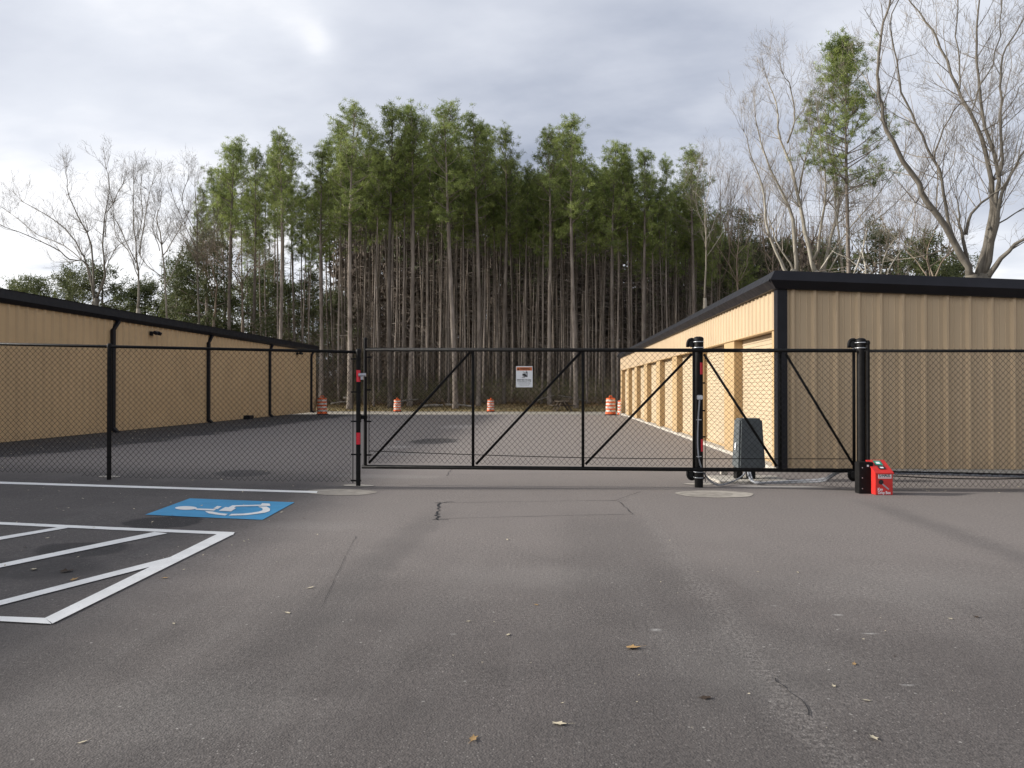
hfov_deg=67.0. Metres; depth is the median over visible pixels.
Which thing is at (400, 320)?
pine tree
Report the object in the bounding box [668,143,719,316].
pine tree
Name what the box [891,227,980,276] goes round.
evergreen tree
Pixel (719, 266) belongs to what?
bare tree
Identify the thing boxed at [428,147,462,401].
pine tree
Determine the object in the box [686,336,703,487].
gate post
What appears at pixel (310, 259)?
pine tree
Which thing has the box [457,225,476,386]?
pine tree
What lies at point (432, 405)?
fallen log
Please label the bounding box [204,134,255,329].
pine tree
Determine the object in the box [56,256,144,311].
evergreen tree
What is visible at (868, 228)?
scrub tree
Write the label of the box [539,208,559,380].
pine tree
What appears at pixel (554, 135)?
pine tree
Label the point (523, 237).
pine tree
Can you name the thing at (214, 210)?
pine tree
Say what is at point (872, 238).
evergreen tree
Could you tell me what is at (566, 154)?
pine tree
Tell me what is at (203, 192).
pine tree
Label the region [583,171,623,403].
pine tree
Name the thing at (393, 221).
pine tree
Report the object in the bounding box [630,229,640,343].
pine tree
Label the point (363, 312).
pine tree
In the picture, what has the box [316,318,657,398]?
tall brush
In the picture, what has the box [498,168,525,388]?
pine tree
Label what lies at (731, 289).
pine tree
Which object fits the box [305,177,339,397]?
pine tree
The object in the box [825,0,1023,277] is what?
bare tree
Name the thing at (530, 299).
pine tree
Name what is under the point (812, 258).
sycamore tree
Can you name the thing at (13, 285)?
evergreen tree
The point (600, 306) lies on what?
pine tree
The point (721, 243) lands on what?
pine tree
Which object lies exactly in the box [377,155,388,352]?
pine tree
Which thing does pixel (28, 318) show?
long storage building
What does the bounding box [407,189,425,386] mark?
pine tree
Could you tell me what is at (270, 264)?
evergreen tree
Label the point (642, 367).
roll up door
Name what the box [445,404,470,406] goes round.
fallen log
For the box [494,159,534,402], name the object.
pine tree
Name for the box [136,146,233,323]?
bare tree
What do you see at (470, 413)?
gravel kerb strip
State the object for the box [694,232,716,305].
pine tree
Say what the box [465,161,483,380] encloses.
pine tree
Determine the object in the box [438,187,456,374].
pine tree
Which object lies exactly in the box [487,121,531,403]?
pine tree
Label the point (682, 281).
pine tree
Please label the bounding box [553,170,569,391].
pine tree
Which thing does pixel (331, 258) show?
pine tree
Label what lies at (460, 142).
pine tree
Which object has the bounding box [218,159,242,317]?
pine tree
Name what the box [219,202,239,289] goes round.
pine tree
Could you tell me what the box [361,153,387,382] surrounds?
pine tree
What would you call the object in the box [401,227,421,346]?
pine tree
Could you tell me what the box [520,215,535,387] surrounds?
pine tree
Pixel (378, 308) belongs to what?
pine tree
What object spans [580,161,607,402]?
pine tree
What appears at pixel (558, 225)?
pine tree
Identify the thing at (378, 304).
pine tree
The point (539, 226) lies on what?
pine tree
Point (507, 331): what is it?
pine tree
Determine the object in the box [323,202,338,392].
pine tree
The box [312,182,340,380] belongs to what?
pine tree
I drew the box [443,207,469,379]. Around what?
pine tree
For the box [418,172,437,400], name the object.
pine tree
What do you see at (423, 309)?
pine tree
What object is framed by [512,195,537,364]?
pine tree
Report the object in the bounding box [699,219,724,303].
pine tree
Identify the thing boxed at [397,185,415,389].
pine tree
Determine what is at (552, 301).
pine tree
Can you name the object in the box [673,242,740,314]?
evergreen tree
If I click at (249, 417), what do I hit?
splash block
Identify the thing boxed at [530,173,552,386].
pine tree
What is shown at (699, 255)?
pine tree
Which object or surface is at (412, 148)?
pine tree
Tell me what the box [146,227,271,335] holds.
evergreen tree
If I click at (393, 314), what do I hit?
pine tree
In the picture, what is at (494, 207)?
pine tree
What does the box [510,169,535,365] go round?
pine tree
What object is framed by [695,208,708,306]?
pine tree
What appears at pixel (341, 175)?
pine tree
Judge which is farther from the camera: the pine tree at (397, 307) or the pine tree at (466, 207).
the pine tree at (397, 307)
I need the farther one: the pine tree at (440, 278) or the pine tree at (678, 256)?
the pine tree at (440, 278)
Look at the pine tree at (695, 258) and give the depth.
74.26 m
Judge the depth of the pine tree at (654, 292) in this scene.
97.88 m
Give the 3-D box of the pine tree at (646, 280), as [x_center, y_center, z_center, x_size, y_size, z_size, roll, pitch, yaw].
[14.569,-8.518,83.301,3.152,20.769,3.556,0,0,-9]
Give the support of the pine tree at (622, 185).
on the ground at (481, 407)
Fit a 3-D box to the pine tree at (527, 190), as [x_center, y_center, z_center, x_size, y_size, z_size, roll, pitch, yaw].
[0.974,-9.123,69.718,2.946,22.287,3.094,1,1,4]
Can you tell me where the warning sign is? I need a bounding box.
[516,366,532,386]
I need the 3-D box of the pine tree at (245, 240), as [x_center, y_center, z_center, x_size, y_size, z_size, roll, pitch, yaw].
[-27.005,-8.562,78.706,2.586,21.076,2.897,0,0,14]
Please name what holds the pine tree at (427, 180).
on the ground at (481, 407)
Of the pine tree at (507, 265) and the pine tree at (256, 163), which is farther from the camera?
the pine tree at (507, 265)
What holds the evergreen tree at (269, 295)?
on the ground at (481, 407)
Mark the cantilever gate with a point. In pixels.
(582, 351)
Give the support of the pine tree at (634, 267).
on the ground at (481, 407)
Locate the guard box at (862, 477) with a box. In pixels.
[855,461,872,493]
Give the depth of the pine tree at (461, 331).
80.65 m
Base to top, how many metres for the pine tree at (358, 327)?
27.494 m
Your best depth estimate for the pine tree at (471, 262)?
88.61 m
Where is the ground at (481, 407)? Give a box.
[316,397,620,411]
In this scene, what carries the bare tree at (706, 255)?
on the ground at (481, 407)
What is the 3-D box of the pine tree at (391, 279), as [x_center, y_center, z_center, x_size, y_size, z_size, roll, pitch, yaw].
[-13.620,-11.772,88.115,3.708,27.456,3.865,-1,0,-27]
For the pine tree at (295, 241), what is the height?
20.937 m
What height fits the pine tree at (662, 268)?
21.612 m
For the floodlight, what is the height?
0.172 m
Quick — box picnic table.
[549,401,575,410]
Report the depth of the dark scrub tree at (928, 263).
44.26 m
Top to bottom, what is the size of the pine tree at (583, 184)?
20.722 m
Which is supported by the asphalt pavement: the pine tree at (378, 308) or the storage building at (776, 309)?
the storage building at (776, 309)
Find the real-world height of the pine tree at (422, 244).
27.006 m
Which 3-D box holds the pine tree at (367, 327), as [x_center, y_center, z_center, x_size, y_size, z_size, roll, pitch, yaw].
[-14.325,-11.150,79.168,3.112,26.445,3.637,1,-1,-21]
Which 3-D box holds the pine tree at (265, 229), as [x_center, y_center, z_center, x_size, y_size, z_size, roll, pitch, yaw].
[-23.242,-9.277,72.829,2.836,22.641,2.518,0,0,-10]
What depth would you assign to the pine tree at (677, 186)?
74.40 m
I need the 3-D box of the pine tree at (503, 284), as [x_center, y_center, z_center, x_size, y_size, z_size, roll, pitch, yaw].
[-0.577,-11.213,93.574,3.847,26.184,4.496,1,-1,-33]
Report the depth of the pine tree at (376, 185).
66.01 m
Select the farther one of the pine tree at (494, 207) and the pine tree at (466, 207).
the pine tree at (494, 207)
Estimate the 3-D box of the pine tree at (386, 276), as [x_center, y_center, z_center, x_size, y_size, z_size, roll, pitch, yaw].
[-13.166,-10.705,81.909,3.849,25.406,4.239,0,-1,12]
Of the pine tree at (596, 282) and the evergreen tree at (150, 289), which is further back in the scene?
the pine tree at (596, 282)
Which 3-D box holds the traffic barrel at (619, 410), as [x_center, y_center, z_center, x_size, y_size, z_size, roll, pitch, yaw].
[7.047,1.465,49.592,0.706,1.092,0.706,0,0,34]
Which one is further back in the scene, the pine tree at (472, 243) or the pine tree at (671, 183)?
the pine tree at (671, 183)
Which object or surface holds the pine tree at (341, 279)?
on the ground at (481, 407)
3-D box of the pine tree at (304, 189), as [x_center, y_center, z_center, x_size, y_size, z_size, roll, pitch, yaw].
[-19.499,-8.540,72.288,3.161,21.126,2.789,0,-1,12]
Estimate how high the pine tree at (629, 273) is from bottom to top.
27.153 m
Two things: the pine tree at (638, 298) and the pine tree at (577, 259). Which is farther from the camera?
the pine tree at (638, 298)
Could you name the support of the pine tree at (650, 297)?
on the ground at (481, 407)
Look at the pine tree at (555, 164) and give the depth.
73.98 m
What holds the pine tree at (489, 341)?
on the ground at (481, 407)
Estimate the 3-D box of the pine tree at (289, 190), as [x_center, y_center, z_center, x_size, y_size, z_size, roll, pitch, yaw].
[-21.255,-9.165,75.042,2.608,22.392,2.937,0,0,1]
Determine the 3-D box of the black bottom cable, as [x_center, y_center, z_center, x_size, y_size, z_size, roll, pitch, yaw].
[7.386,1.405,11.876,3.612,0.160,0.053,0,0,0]
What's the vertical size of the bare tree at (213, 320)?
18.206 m
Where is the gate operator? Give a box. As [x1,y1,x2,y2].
[732,418,764,478]
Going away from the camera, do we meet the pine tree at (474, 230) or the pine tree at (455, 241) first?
the pine tree at (474, 230)
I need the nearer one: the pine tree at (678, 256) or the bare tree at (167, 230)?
the bare tree at (167, 230)
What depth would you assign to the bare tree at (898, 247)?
65.96 m
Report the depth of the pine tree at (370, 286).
78.98 m
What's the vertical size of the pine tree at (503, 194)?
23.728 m
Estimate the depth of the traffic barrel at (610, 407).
46.94 m
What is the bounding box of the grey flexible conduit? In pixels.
[696,395,745,485]
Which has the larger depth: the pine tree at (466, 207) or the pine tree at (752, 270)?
the pine tree at (752, 270)
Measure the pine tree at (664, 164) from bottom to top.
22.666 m
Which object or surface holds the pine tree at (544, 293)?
on the ground at (481, 407)
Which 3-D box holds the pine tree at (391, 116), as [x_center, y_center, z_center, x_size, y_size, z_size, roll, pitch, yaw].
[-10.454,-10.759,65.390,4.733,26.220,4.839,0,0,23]
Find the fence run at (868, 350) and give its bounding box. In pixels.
[702,340,1023,487]
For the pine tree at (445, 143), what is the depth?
63.90 m
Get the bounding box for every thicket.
[158,288,397,404]
[615,248,981,344]
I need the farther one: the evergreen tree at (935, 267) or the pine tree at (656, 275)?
the pine tree at (656, 275)
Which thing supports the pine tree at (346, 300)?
on the ground at (481, 407)
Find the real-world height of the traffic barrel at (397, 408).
1.103 m
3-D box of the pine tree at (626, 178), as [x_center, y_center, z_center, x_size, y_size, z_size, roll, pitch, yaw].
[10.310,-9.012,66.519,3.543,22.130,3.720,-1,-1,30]
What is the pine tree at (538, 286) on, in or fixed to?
on the ground at (481, 407)
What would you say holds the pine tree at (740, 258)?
on the ground at (481, 407)
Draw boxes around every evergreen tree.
[0,274,43,291]
[2,272,62,298]
[27,259,90,302]
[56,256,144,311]
[109,274,169,316]
[140,255,214,324]
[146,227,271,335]
[153,285,220,327]
[204,287,250,328]
[217,263,292,337]
[232,251,300,341]
[256,273,330,381]
[273,265,347,372]
[296,285,377,387]
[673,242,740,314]
[697,204,787,300]
[744,234,816,278]
[803,234,866,272]
[839,214,916,274]
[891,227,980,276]
[925,249,978,276]
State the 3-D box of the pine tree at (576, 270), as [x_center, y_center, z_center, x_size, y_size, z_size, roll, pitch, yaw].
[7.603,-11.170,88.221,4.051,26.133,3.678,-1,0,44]
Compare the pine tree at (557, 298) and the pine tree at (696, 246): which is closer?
the pine tree at (696, 246)
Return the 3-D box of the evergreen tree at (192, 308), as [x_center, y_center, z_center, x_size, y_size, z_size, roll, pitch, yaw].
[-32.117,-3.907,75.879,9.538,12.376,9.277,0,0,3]
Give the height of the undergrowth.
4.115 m
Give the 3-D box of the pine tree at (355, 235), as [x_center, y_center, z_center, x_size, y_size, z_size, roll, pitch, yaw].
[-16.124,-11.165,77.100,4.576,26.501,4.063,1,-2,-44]
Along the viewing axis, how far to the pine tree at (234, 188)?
79.19 m
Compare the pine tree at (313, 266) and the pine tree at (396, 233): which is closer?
the pine tree at (396, 233)
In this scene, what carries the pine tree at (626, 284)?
on the ground at (481, 407)
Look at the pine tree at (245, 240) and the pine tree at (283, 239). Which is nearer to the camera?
the pine tree at (245, 240)
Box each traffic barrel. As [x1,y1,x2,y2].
[316,396,327,414]
[393,398,400,411]
[487,399,494,411]
[605,395,616,414]
[617,399,620,414]
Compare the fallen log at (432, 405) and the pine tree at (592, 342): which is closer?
the fallen log at (432, 405)
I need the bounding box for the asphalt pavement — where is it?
[0,414,1023,767]
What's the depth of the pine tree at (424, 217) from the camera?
69.83 m
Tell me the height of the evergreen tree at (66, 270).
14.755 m
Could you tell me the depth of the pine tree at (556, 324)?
81.29 m
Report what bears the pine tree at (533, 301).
on the ground at (481, 407)
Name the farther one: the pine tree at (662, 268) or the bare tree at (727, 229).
the pine tree at (662, 268)
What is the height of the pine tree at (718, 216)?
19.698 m
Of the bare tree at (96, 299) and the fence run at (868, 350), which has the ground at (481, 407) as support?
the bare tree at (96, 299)
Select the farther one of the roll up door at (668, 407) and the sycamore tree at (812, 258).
the sycamore tree at (812, 258)
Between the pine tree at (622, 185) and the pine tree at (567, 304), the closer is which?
the pine tree at (622, 185)
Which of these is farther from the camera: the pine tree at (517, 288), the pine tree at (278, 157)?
the pine tree at (517, 288)
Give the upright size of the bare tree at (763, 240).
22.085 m
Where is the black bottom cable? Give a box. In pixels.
[893,471,1023,479]
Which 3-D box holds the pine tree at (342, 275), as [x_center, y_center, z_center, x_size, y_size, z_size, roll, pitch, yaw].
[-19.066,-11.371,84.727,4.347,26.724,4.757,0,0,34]
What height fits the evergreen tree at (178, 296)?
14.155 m
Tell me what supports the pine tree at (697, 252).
on the ground at (481, 407)
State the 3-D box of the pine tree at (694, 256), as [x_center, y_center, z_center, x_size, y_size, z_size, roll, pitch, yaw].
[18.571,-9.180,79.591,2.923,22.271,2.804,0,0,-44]
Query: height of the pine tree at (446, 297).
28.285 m
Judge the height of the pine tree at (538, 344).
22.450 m
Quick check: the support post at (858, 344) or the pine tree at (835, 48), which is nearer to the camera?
the support post at (858, 344)
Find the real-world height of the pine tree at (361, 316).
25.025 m
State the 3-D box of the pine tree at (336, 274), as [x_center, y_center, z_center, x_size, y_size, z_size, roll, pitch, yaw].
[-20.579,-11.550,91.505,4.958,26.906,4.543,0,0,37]
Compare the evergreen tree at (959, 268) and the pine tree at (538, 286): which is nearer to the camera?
the evergreen tree at (959, 268)
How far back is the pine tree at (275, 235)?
67.32 m
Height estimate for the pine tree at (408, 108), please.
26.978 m
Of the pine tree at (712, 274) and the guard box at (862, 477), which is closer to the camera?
the guard box at (862, 477)
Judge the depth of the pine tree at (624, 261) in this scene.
79.64 m
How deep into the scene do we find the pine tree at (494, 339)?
83.49 m
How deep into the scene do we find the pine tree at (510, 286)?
93.20 m
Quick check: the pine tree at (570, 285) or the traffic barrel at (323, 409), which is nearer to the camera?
the traffic barrel at (323, 409)
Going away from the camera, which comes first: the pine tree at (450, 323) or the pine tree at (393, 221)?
the pine tree at (393, 221)
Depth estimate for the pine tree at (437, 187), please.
72.45 m
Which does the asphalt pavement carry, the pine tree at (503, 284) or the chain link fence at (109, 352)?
the chain link fence at (109, 352)
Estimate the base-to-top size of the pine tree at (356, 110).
26.540 m
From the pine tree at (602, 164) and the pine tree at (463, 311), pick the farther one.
the pine tree at (602, 164)
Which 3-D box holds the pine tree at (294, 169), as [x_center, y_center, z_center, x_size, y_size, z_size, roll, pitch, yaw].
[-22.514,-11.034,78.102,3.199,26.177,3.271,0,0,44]
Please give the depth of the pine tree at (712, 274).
87.27 m
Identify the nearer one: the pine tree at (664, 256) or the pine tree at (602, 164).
the pine tree at (664, 256)
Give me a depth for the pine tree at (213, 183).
72.92 m
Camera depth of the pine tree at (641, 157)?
66.15 m
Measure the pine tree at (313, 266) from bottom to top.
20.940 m
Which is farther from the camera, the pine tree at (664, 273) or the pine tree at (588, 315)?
the pine tree at (664, 273)
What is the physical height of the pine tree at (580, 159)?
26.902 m
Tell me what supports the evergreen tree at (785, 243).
on the ground at (481, 407)
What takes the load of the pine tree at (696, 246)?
on the ground at (481, 407)
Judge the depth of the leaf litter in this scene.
11.80 m
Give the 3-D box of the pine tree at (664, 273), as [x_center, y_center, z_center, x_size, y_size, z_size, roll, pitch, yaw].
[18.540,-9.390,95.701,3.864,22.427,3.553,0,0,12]
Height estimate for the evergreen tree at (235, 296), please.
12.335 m
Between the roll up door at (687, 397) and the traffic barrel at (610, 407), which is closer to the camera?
the roll up door at (687, 397)
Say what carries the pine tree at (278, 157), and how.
on the ground at (481, 407)
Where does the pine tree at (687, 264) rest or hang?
on the ground at (481, 407)
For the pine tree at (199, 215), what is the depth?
74.76 m
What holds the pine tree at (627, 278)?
on the ground at (481, 407)
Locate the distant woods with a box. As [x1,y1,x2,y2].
[161,174,974,395]
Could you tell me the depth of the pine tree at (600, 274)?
74.13 m
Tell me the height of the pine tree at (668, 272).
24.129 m
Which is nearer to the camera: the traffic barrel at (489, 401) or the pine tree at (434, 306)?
the traffic barrel at (489, 401)
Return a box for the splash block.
[243,415,253,418]
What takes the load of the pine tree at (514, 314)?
on the ground at (481, 407)
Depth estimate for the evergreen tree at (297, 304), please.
81.31 m
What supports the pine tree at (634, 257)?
on the ground at (481, 407)
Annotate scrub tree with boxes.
[779,136,953,273]
[890,172,986,275]
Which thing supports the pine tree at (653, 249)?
on the ground at (481, 407)
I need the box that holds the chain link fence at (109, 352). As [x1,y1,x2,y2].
[0,343,360,485]
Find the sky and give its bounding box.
[0,0,1023,372]
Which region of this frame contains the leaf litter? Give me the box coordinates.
[2,418,1021,727]
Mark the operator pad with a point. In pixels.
(718, 478)
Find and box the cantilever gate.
[361,337,856,472]
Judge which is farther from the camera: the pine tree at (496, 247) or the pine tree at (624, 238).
the pine tree at (496, 247)
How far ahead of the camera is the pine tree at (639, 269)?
88.41 m
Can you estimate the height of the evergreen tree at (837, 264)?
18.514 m
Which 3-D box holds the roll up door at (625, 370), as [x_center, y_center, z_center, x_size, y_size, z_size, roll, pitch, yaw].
[6.799,0.463,45.508,0.040,2.602,3.080,0,0,3]
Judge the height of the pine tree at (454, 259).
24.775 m
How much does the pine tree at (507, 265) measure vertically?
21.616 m
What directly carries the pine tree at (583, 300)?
on the ground at (481, 407)
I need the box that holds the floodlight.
[150,331,161,335]
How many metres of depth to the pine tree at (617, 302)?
90.84 m
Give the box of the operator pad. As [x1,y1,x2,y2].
[707,475,785,483]
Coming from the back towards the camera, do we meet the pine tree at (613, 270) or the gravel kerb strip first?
the pine tree at (613, 270)
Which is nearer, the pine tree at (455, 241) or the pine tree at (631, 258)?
the pine tree at (631, 258)
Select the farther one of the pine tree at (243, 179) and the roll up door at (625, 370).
the pine tree at (243, 179)
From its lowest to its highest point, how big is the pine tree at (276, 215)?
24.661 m
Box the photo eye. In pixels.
[358,373,365,379]
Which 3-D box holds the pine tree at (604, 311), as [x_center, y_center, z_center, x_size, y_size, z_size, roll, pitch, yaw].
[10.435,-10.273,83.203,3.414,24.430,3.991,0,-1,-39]
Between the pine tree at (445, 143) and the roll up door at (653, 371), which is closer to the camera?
the roll up door at (653, 371)
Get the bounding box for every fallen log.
[422,404,442,407]
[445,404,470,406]
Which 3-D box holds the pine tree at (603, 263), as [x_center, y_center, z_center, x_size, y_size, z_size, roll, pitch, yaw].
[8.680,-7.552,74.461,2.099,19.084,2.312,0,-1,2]
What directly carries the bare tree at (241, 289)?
on the ground at (481, 407)
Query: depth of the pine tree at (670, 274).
92.47 m
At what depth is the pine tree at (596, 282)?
97.01 m
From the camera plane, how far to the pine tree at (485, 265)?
71.00 m
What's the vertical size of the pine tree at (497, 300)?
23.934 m
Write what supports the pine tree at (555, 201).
on the ground at (481, 407)
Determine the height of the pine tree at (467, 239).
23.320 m
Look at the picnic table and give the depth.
60.90 m
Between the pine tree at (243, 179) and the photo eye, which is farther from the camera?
the pine tree at (243, 179)
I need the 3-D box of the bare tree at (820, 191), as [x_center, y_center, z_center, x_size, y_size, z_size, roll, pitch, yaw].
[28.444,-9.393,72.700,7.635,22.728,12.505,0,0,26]
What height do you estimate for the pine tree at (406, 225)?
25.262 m
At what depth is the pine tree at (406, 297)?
92.72 m
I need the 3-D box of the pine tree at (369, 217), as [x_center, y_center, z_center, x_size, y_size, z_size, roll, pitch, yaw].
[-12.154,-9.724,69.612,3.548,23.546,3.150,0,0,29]
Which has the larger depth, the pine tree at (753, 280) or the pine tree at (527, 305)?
the pine tree at (527, 305)
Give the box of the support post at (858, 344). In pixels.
[847,338,865,480]
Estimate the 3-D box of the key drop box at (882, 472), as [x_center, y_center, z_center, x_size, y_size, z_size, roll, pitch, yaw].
[5.424,1.376,11.407,0.277,0.486,0.310,0,0,0]
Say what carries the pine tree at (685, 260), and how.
on the ground at (481, 407)
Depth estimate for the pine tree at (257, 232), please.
79.38 m
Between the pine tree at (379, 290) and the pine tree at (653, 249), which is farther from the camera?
the pine tree at (379, 290)
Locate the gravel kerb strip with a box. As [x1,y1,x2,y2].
[298,411,617,414]
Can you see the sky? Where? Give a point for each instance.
(162, 77)
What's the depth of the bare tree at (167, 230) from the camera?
60.05 m
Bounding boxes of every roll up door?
[625,370,626,413]
[632,368,634,415]
[640,366,643,418]
[651,363,655,422]
[664,359,671,427]
[682,354,691,435]
[706,346,723,445]
[742,334,771,461]
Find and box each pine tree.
[188,184,210,323]
[190,199,212,315]
[197,166,229,317]
[201,171,236,323]
[202,197,232,326]
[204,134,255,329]
[215,171,241,322]
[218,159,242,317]
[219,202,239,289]
[223,143,256,319]
[235,144,283,334]
[235,196,257,332]
[241,193,266,268]
[242,190,270,334]
[246,169,271,334]
[251,168,277,335]
[252,125,308,339]
[260,141,288,333]
[260,168,287,338]
[264,153,293,334]
[275,169,293,331]
[280,176,305,340]
[281,146,305,341]
[287,182,317,342]
[289,190,313,342]
[294,143,345,397]
[298,192,318,343]
[298,195,323,343]
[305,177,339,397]
[309,197,333,348]
[311,136,346,394]
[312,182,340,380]
[316,97,386,409]
[321,164,344,354]
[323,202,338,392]
[324,116,356,404]
[325,168,354,394]
[326,172,354,373]
[329,158,356,384]
[330,172,360,399]
[331,141,369,344]
[332,205,347,355]
[342,148,368,348]
[350,117,388,347]
[352,148,373,394]
[352,159,378,354]
[353,99,419,407]
[356,150,389,396]
[357,151,386,400]
[358,154,377,382]
[358,177,371,343]
[361,145,399,406]
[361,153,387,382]
[367,147,388,386]
[371,231,386,389]
[372,154,387,384]
[372,185,400,388]
[375,169,411,359]
[377,97,443,406]
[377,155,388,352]
[382,193,401,345]
[383,152,408,385]
[383,203,407,383]
[385,139,409,401]
[386,104,423,404]
[394,120,429,396]
[395,223,409,379]
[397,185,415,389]
[401,152,425,392]
[401,158,414,382]
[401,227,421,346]
[405,115,445,399]
[405,150,424,384]
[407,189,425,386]
[409,211,439,391]
[413,150,435,384]
[414,97,479,408]
[414,139,442,402]
[415,172,446,400]
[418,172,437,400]
[421,117,461,401]
[422,188,444,397]
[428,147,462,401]
[429,164,469,403]
[431,182,461,366]
[435,153,452,340]
[435,189,460,377]
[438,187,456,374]
[440,155,467,342]
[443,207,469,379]
[444,145,458,392]
[445,118,479,347]
[445,164,478,404]
[447,102,506,405]
[450,144,478,386]
[452,207,476,388]
[455,167,488,358]
[457,174,499,403]
[457,198,475,352]
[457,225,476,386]
[464,123,507,402]
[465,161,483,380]
[466,154,486,332]
[469,119,496,398]
[474,151,498,383]
[478,191,497,389]
[480,198,503,383]
[480,205,502,374]
[481,158,502,369]
[481,182,504,400]
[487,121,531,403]
[489,154,515,402]
[493,195,516,342]
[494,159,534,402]
[495,227,514,336]
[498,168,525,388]
[498,192,520,380]
[506,166,520,366]
[508,174,522,383]
[508,198,523,365]
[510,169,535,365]
[512,160,538,402]
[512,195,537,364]
[513,179,538,401]
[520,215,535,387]
[522,183,539,362]
[524,170,552,394]
[525,123,576,404]
[525,185,563,402]
[525,218,548,393]
[528,227,547,365]
[529,158,569,347]
[529,166,546,346]
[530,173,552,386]
[531,193,547,379]
[536,174,566,377]
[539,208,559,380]
[540,112,598,408]
[541,130,575,398]
[546,179,566,391]
[547,234,566,375]
[548,165,577,400]
[552,212,566,377]
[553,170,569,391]
[556,134,593,395]
[558,128,586,402]
[558,203,577,389]
[558,234,570,384]
[563,195,581,384]
[565,177,600,403]
[568,182,584,346]
[568,198,588,358]
[573,200,590,382]
[575,155,599,389]
[578,169,600,394]
[579,236,596,346]
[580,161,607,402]
[581,172,612,397]
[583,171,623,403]
[587,224,605,357]
[591,139,641,405]
[591,173,611,386]
[593,185,614,389]
[593,209,610,399]
[594,160,626,341]
[597,160,617,380]
[602,143,637,400]
[603,202,630,403]
[605,182,623,357]
[606,231,624,383]
[611,152,646,347]
[614,166,647,346]
[614,206,630,362]
[620,195,634,347]
[622,182,637,345]
[623,182,634,347]
[624,147,664,340]
[628,212,658,328]
[628,218,642,343]
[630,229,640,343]
[632,226,648,333]
[635,170,659,338]
[636,174,670,335]
[637,214,660,336]
[639,196,657,334]
[646,186,680,329]
[646,215,652,337]
[649,233,666,332]
[651,246,661,327]
[653,227,672,320]
[654,152,676,327]
[656,203,670,330]
[657,226,672,327]
[660,187,675,326]
[665,179,682,314]
[666,186,689,323]
[667,231,681,324]
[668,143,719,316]
[672,172,703,313]
[674,192,691,319]
[674,196,700,317]
[675,173,704,315]
[678,202,703,307]
[679,243,694,304]
[683,215,701,309]
[688,184,707,312]
[688,212,714,302]
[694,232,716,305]
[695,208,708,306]
[698,213,724,302]
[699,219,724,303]
[704,206,731,300]
[706,233,726,303]
[722,253,742,294]
[727,242,749,289]
[739,242,765,287]
[745,275,757,282]
[784,25,911,272]
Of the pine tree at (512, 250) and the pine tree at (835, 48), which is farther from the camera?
the pine tree at (512, 250)
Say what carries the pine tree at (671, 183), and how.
on the ground at (481, 407)
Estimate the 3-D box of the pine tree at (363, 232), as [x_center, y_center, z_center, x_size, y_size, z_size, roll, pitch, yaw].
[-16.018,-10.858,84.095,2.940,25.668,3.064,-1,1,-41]
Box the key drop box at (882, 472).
[866,460,893,494]
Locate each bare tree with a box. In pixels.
[0,135,152,305]
[86,148,172,313]
[125,169,209,318]
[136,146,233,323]
[156,204,247,326]
[180,221,284,332]
[675,129,751,308]
[677,163,776,290]
[688,147,766,300]
[737,171,824,271]
[778,153,852,271]
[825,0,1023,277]
[858,174,957,274]
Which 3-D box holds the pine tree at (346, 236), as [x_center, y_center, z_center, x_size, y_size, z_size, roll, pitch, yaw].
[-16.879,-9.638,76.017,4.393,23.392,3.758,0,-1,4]
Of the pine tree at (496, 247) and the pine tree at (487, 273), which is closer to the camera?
the pine tree at (496, 247)
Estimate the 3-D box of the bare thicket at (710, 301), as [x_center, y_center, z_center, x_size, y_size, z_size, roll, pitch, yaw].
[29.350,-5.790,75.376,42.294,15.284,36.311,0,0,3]
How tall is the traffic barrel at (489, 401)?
1.103 m
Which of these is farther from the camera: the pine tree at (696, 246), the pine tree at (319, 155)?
the pine tree at (696, 246)
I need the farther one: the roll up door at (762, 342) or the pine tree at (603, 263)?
the pine tree at (603, 263)
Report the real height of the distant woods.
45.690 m
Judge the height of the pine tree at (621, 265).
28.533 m
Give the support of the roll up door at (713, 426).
in the storage building at (776, 309)
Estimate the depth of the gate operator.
12.97 m
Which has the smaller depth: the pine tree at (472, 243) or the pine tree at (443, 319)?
the pine tree at (472, 243)
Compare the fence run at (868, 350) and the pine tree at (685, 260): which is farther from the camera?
the pine tree at (685, 260)
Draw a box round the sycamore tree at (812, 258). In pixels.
[718,22,951,272]
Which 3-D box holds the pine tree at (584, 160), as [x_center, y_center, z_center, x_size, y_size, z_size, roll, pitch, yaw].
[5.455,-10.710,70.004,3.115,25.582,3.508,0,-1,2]
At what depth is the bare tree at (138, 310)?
60.30 m
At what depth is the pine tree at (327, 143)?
75.08 m
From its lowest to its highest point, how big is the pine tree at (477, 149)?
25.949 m
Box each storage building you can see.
[0,288,318,441]
[617,270,1023,472]
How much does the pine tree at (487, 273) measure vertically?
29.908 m
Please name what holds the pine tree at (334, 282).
on the ground at (481, 407)
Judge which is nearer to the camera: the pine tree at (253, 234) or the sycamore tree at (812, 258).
the sycamore tree at (812, 258)
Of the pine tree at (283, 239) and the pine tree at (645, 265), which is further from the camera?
the pine tree at (283, 239)
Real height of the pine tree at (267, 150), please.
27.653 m
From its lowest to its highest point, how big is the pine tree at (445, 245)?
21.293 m
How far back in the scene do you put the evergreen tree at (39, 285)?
79.23 m
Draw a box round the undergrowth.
[316,369,620,405]
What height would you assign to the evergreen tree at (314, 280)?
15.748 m
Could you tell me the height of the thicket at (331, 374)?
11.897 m
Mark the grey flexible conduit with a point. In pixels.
(699, 397)

